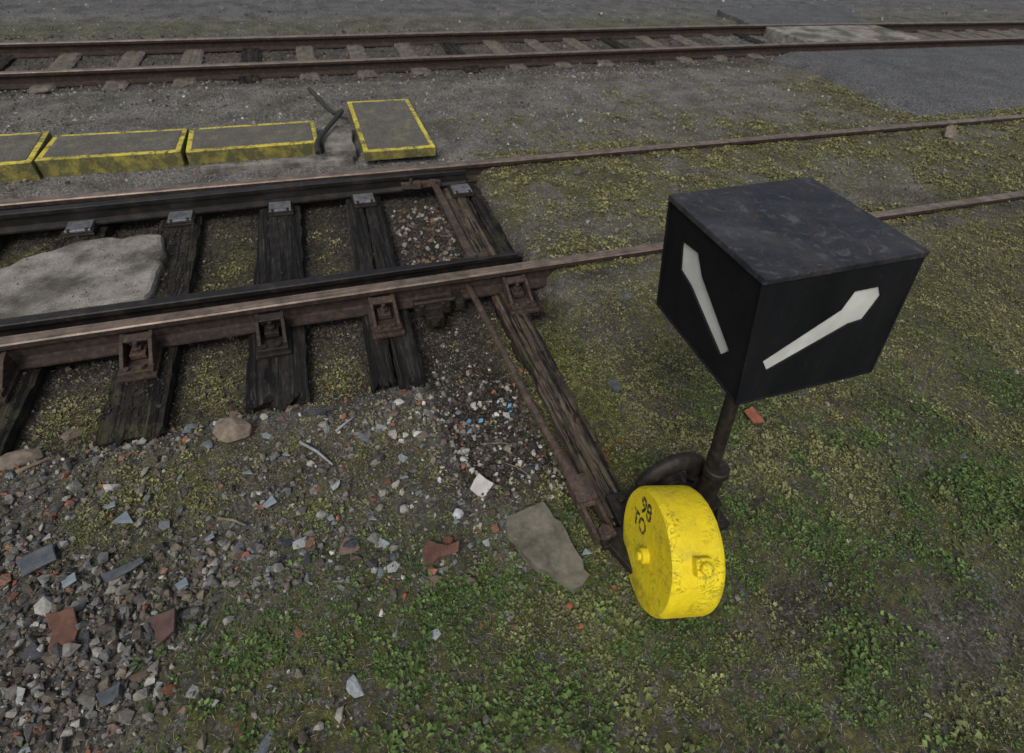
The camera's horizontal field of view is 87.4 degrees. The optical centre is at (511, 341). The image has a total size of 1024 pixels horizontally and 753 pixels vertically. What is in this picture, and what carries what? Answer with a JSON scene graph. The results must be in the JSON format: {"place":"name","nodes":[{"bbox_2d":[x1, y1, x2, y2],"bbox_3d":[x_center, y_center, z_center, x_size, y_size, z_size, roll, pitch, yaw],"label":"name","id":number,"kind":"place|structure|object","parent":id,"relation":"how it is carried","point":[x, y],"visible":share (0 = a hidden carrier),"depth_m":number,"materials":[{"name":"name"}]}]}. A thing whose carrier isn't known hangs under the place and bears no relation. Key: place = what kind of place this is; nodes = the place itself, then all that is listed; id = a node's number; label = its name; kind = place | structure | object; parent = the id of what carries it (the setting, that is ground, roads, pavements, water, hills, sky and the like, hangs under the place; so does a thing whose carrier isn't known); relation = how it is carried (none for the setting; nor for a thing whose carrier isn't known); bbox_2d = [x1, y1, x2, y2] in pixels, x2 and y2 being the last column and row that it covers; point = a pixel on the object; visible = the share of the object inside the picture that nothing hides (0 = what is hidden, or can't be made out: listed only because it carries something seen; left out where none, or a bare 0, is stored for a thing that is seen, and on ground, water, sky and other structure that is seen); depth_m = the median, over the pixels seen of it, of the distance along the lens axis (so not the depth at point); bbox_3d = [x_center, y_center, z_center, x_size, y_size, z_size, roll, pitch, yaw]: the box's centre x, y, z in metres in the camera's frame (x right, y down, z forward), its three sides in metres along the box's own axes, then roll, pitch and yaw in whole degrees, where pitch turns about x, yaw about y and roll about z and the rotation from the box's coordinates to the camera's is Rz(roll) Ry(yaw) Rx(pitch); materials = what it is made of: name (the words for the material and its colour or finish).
{"place":"outdoors","nodes":[
{"label":"outdoors","id":0,"kind":"place"},
{"bbox_2d":[0,0,1023,752],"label":"ground","id":1,"kind":"structure","parent":0,"point":[544,12],"depth_m":2.53,"materials":[{"name":"green plant"}]},
{"bbox_2d":[0,449,43,470],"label":"rock","id":2,"kind":"object","parent":1,"relation":"on","point":[9,460],"visible":0.7,"depth_m":2.21,"materials":[{"name":"brown stone"}]},
{"bbox_2d":[0,131,52,182],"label":"edged cover slab","id":3,"kind":"structure","parent":1,"relation":"on","point":[20,153],"depth_m":3.84,"materials":[{"name":"concrete"}]},
{"bbox_2d":[15,543,57,577],"bbox_3d":[-1.635,0.755,1.842,0.118,0.014,0.098,-6,54,-20],"label":"slate fragment","id":4,"kind":"object","parent":1,"relation":"on","point":[34,561],"visible":1,"depth_m":1.84,"materials":[{"name":"grey stone"}]},
{"bbox_2d":[15,453,66,473],"bbox_3d":[-1.918,0.494,2.184,0.015,0.060,0.162,28,47,24],"label":"stick","id":5,"kind":"object","parent":1,"relation":"on","point":[33,464],"visible":0.97,"depth_m":2.16,"materials":[{"name":"brown wood"}]},
{"bbox_2d":[45,607,77,654],"bbox_3d":[-1.430,0.925,1.701,0.098,0.030,0.138,6,57,-29],"label":"brick fragment","id":6,"kind":"object","parent":1,"relation":"on","point":[62,624],"visible":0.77,"depth_m":1.70,"materials":[{"name":"brick"}]},
{"bbox_2d":[61,572,76,588],"bbox_3d":[-1.499,0.810,1.811,0.057,0.005,0.049,-21,44,-6],"label":"glass shard","id":7,"kind":"object","parent":1,"relation":"on","point":[70,579],"visible":1,"depth_m":1.81,"materials":[{"name":"glass"}]},
{"bbox_2d":[60,427,81,440],"bbox_3d":[-1.964,0.414,2.387,0.054,0.027,0.074,28,47,24],"label":"rock","id":8,"kind":"object","parent":1,"relation":"on","point":[68,435],"visible":1,"depth_m":2.38,"materials":[{"name":"brown stone"}]},
{"bbox_2d":[0,234,167,318],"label":"rock","id":9,"kind":"structure","parent":1,"relation":"on","point":[48,290],"depth_m":3.05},
{"bbox_2d":[103,501,114,508],"bbox_3d":[-1.524,0.622,2.031,0.047,0.004,0.033,-16,30,-11],"label":"glass shard","id":10,"kind":"object","parent":1,"relation":"on","point":[111,504],"visible":1,"depth_m":2.02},
{"bbox_2d":[35,128,188,177],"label":"edged cover slab","id":11,"kind":"structure","parent":1,"relation":"on","point":[90,153],"depth_m":4.00,"materials":[{"name":"grey concrete"}]},
{"bbox_2d":[145,608,175,645],"bbox_3d":[-1.127,0.922,1.717,0.089,0.014,0.098,-15,54,-12],"label":"roof tile fragment","id":12,"kind":"object","parent":1,"relation":"on","point":[163,625],"visible":1,"depth_m":1.72,"materials":[{"name":"brown ceramic"}]},
{"bbox_2d":[175,577,188,590],"bbox_3d":[-1.128,0.830,1.832,0.031,0.011,0.038,33,49,28],"label":"glass shard","id":13,"kind":"object","parent":1,"relation":"on","point":[181,584],"visible":1,"depth_m":1.83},
{"bbox_2d":[212,417,251,442],"bbox_3d":[-1.204,0.385,2.309,0.157,0.082,0.118,-11,44,-16],"label":"rock","id":14,"kind":"object","parent":1,"relation":"on","point":[229,429],"visible":1,"depth_m":2.28,"materials":[{"name":"brown stone"}]},
{"bbox_2d":[217,517,246,525],"bbox_3d":[-1.054,0.677,2.020,0.118,0.014,0.016,10,42,6],"label":"stick","id":15,"kind":"object","parent":1,"relation":"on","point":[230,519],"visible":1,"depth_m":2.02,"materials":[{"name":"brown wood"}]},
{"bbox_2d":[242,551,249,556],"bbox_3d":[-0.959,0.770,1.931,0.027,0.016,0.023,-25,50,-29],"label":"brick chip","id":16,"kind":"object","parent":1,"relation":"on","point":[246,553],"visible":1,"depth_m":1.93,"materials":[{"name":"orange brick"}]},
{"bbox_2d":[185,121,320,165],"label":"edged cover slab","id":17,"kind":"structure","parent":1,"relation":"on","point":[212,145],"depth_m":4.30,"materials":[{"name":"grey concrete"}]},
{"bbox_2d":[200,154,354,173],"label":"concrete block","id":18,"kind":"structure","parent":1,"relation":"on","point":[337,160],"depth_m":4.20,"materials":[{"name":"grey concrete"}]},
{"bbox_2d":[285,405,297,411],"bbox_3d":[-1.030,0.321,2.498,0.052,0.036,0.054,2,42,-3],"label":"rock","id":19,"kind":"object","parent":1,"relation":"on","point":[289,408],"visible":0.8,"depth_m":2.49,"materials":[{"name":"brown stone"}]},
{"bbox_2d":[299,441,332,464],"bbox_3d":[-0.824,0.469,2.259,0.193,0.020,0.018,24,45,21],"label":"stick","id":20,"kind":"object","parent":1,"relation":"on","point":[315,450],"visible":1,"depth_m":2.26,"materials":[{"name":"grey wood"}]},
{"bbox_2d":[307,87,343,154],"bbox_3d":[-1.646,-1.975,4.788,0.312,0.153,1.592,-11,44,-16],"label":"cable","id":21,"kind":"object","parent":1,"relation":"on","point":[330,124],"visible":1,"depth_m":4.65,"materials":[{"name":"rubber"}]},
{"bbox_2d":[322,125,356,159],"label":"concrete block","id":22,"kind":"structure","parent":1,"relation":"on","point":[338,140],"depth_m":4.46,"materials":[{"name":"grey concrete"}]},
{"bbox_2d":[335,416,355,431],"bbox_3d":[-0.739,0.365,2.379,0.011,0.016,0.109,29,47,25],"label":"stick","id":23,"kind":"object","parent":1,"relation":"on","point":[342,425],"visible":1,"depth_m":2.37,"materials":[{"name":"grey wood"}]},
{"bbox_2d":[370,459,380,465],"bbox_3d":[-0.573,0.510,2.252,0.051,0.027,0.028,-17,46,-23],"label":"rock","id":24,"kind":"object","parent":1,"relation":"on","point":[374,462],"visible":0.91,"depth_m":2.24,"materials":[{"name":"stone"}]},
{"bbox_2d":[347,99,435,160],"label":"edged cover slab","id":25,"kind":"structure","parent":1,"relation":"on","point":[389,129],"depth_m":4.62,"materials":[{"name":"grey concrete"}]},
{"bbox_2d":[394,399,403,405],"bbox_3d":[-0.530,0.288,2.506,0.054,0.028,0.038,-11,44,-16],"label":"rock","id":26,"kind":"object","parent":1,"relation":"on","point":[398,401],"visible":0.94,"depth_m":2.50,"materials":[{"name":"stone"}]},
{"bbox_2d":[413,431,421,436],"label":"rock","id":27,"kind":"object","parent":1,"relation":"on","point":[415,433],"visible":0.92,"depth_m":2.38,"materials":[{"name":"stone"}]},
{"bbox_2d":[422,539,459,564],"bbox_3d":[-0.259,0.760,1.964,0.144,0.014,0.094,-6,37,-20],"label":"roof tile fragment","id":28,"kind":"object","parent":1,"relation":"on","point":[432,552],"visible":1,"depth_m":1.95,"materials":[{"name":"ceramic"}]},
{"bbox_2d":[460,456,467,461],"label":"rock","id":29,"kind":"object","parent":1,"relation":"on","point":[462,458],"visible":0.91,"depth_m":2.32,"materials":[{"name":"stone"}]},
{"bbox_2d":[480,442,511,444],"bbox_3d":[-0.059,0.464,2.420,0.171,0.014,0.011,3,42,-1],"label":"stick","id":30,"kind":"object","parent":1,"relation":"on","point":[496,443],"visible":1,"depth_m":2.42,"materials":[{"name":"brown wood"}]},
{"bbox_2d":[0,114,1023,520],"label":"railway switch track","id":31,"kind":"structure","parent":1,"relation":"on","point":[274,312],"depth_m":3.03,"materials":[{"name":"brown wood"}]},
{"bbox_2d":[465,283,616,546],"bbox_3d":[0.045,0.166,2.599,0.095,0.113,1.811,-11,44,-17],"label":"switch throw rod","id":32,"kind":"object","parent":31,"relation":"on","point":[581,491],"visible":0.92,"depth_m":2.18,"materials":[{"name":"metal"}]},
{"bbox_2d":[0,21,1023,94],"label":"railway track","id":33,"kind":"structure","parent":1,"relation":"on","point":[188,70],"depth_m":6.80,"materials":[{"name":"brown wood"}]},
{"bbox_2d":[502,462,529,475],"bbox_3d":[0.020,0.542,2.282,0.145,0.038,0.012,29,47,25],"label":"stick","id":34,"kind":"object","parent":1,"relation":"on","point":[516,467],"visible":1,"depth_m":2.28,"materials":[{"name":"brown wood"}]},
{"bbox_2d":[505,501,589,592],"bbox_3d":[0.120,0.775,2.000,0.234,0.045,0.349,-9,45,-17],"label":"paving stone","id":35,"kind":"object","parent":1,"relation":"on","point":[537,536],"visible":0.98,"depth_m":1.99,"materials":[{"name":"grey stone"}]},
{"bbox_2d":[566,602,572,609],"bbox_3d":[0.201,0.926,1.866,0.024,0.016,0.028,9,42,5],"label":"brick chip","id":36,"kind":"object","parent":1,"relation":"on","point":[569,605],"visible":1,"depth_m":1.86,"materials":[{"name":"orange brick"}]},
{"bbox_2d":[574,168,585,174],"bbox_3d":[0.555,-1.377,4.342,0.105,0.050,0.062,-29,52,-32],"label":"rock","id":37,"kind":"object","parent":1,"relation":"on","point":[580,171],"visible":1,"depth_m":4.32,"materials":[{"name":"stone"}]},
{"bbox_2d":[607,379,620,392],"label":"slate fragment","id":38,"kind":"object","parent":1,"relation":"on","point":[614,385],"visible":1,"depth_m":2.65,"materials":[{"name":"grey stone"}]},
{"bbox_2d":[598,452,729,574],"bbox_3d":[0.600,0.598,1.987,0.561,0.382,0.353,-11,44,-16],"label":"switch stand","id":39,"kind":"object","parent":1,"relation":"on","point":[702,479],"visible":0.55,"depth_m":1.95,"materials":[{"name":"metal"}]},
{"bbox_2d":[623,485,724,618],"bbox_3d":[0.515,0.704,1.812,0.208,0.417,0.417,2,42,-9],"label":"counterweight","id":40,"kind":"object","parent":39,"relation":"attached to","point":[673,542],"visible":1,"depth_m":1.67,"materials":[{"name":"yellow paint"}]},
{"bbox_2d":[656,177,930,470],"bbox_3d":[0.667,0.144,1.687,0.479,1.144,0.455,-11,44,-16],"label":"point indicator lantern","id":41,"kind":"object","parent":39,"relation":"on","point":[769,289],"visible":0.97,"depth_m":1.31,"materials":[{"name":"black metal"}]},
{"bbox_2d":[716,7,872,23],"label":"crossing slab","id":42,"kind":"structure","parent":1,"relation":"on","point":[804,15],"depth_m":10.01,"materials":[{"name":"concrete"}]},
{"bbox_2d":[763,25,919,42],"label":"crossing slab","id":43,"kind":"structure","parent":1,"relation":"on","point":[804,34],"depth_m":8.90,"materials":[{"name":"concrete"}]},
{"bbox_2d":[943,124,956,139],"bbox_3d":[4.529,-2.153,5.537,0.114,0.141,0.264,33,49,28],"label":"rock","id":44,"kind":"object","parent":1,"relation":"on","point":[950,132],"visible":0.88,"depth_m":5.48,"materials":[{"name":"brown stone"}]},
{"bbox_2d":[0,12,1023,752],"bbox_3d":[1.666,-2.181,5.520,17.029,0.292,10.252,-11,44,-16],"label":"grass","id":45,"kind":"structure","parent":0,"point":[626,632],"depth_m":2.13,"materials":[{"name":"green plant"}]},
{"bbox_2d":[114,511,132,522],"bbox_3d":[-1.439,0.655,1.989,0.063,0.004,0.052,4,44,-28],"label":"glass shard","id":46,"kind":"object","parent":45,"relation":"on","point":[124,517],"visible":1,"depth_m":1.98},
{"bbox_2d":[582,548,591,554],"bbox_3d":[0.279,0.790,1.990,0.030,0.010,0.030,25,46,21],"label":"glass shard","id":47,"kind":"object","parent":45,"relation":"on","point":[585,551],"visible":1,"depth_m":1.99,"materials":[{"name":"grey glass"}]},
{"bbox_2d":[744,406,763,423],"bbox_3d":[1.149,0.350,2.548,0.089,0.014,0.089,3,53,-28],"label":"roof tile fragment","id":48,"kind":"object","parent":45,"relation":"on","point":[753,415],"visible":1,"depth_m":2.54,"materials":[{"name":"orange ceramic"}]},
{"bbox_2d":[0,0,1023,752],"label":"gravel","id":49,"kind":"structure","parent":0,"point":[126,596],"depth_m":2.06,"materials":[{"name":"grey gravel"}]},
{"bbox_2d":[96,681,120,707],"bbox_3d":[-1.196,1.048,1.585,0.059,0.008,0.059,-2,47,-24],"label":"slate fragment","id":50,"kind":"object","parent":49,"relation":"on","point":[104,697],"visible":1,"depth_m":1.58,"materials":[{"name":"grey stone"}]},
{"bbox_2d":[100,557,143,582],"bbox_3d":[-1.335,0.786,1.838,0.128,0.012,0.035,-21,48,-26],"label":"slate fragment","id":51,"kind":"object","parent":49,"relation":"on","point":[116,573],"visible":1,"depth_m":1.83,"materials":[{"name":"grey stone"}]},
{"bbox_2d":[204,532,214,540],"bbox_3d":[-1.105,0.715,1.957,0.040,0.004,0.034,-19,28,-8],"label":"glass shard","id":52,"kind":"object","parent":49,"relation":"on","point":[210,536],"visible":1,"depth_m":1.95,"materials":[{"name":"grey glass"}]},
{"bbox_2d":[262,495,276,507],"bbox_3d":[-0.945,0.626,2.089,0.061,0.005,0.047,-23,46,-3],"label":"glass shard","id":53,"kind":"object","parent":49,"relation":"on","point":[270,501],"visible":1,"depth_m":2.08,"materials":[{"name":"grey glass"}]},
{"bbox_2d":[327,514,333,520],"bbox_3d":[-0.690,0.672,2.039,0.028,0.004,0.026,5,54,-29],"label":"glass shard","id":54,"kind":"object","parent":49,"relation":"on","point":[330,517],"visible":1,"depth_m":2.04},
{"bbox_2d":[470,473,493,501],"bbox_3d":[-0.122,0.597,2.194,0.098,0.012,0.123,-15,52,-12],"label":"tile fragment","id":55,"kind":"object","parent":49,"relation":"on","point":[480,485],"visible":1,"depth_m":2.19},
{"bbox_2d":[771,45,1023,115],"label":"asphalt path","id":56,"kind":"structure","parent":0,"point":[932,81],"depth_m":7.22,"materials":[{"name":"grey asphalt"}]}
]}

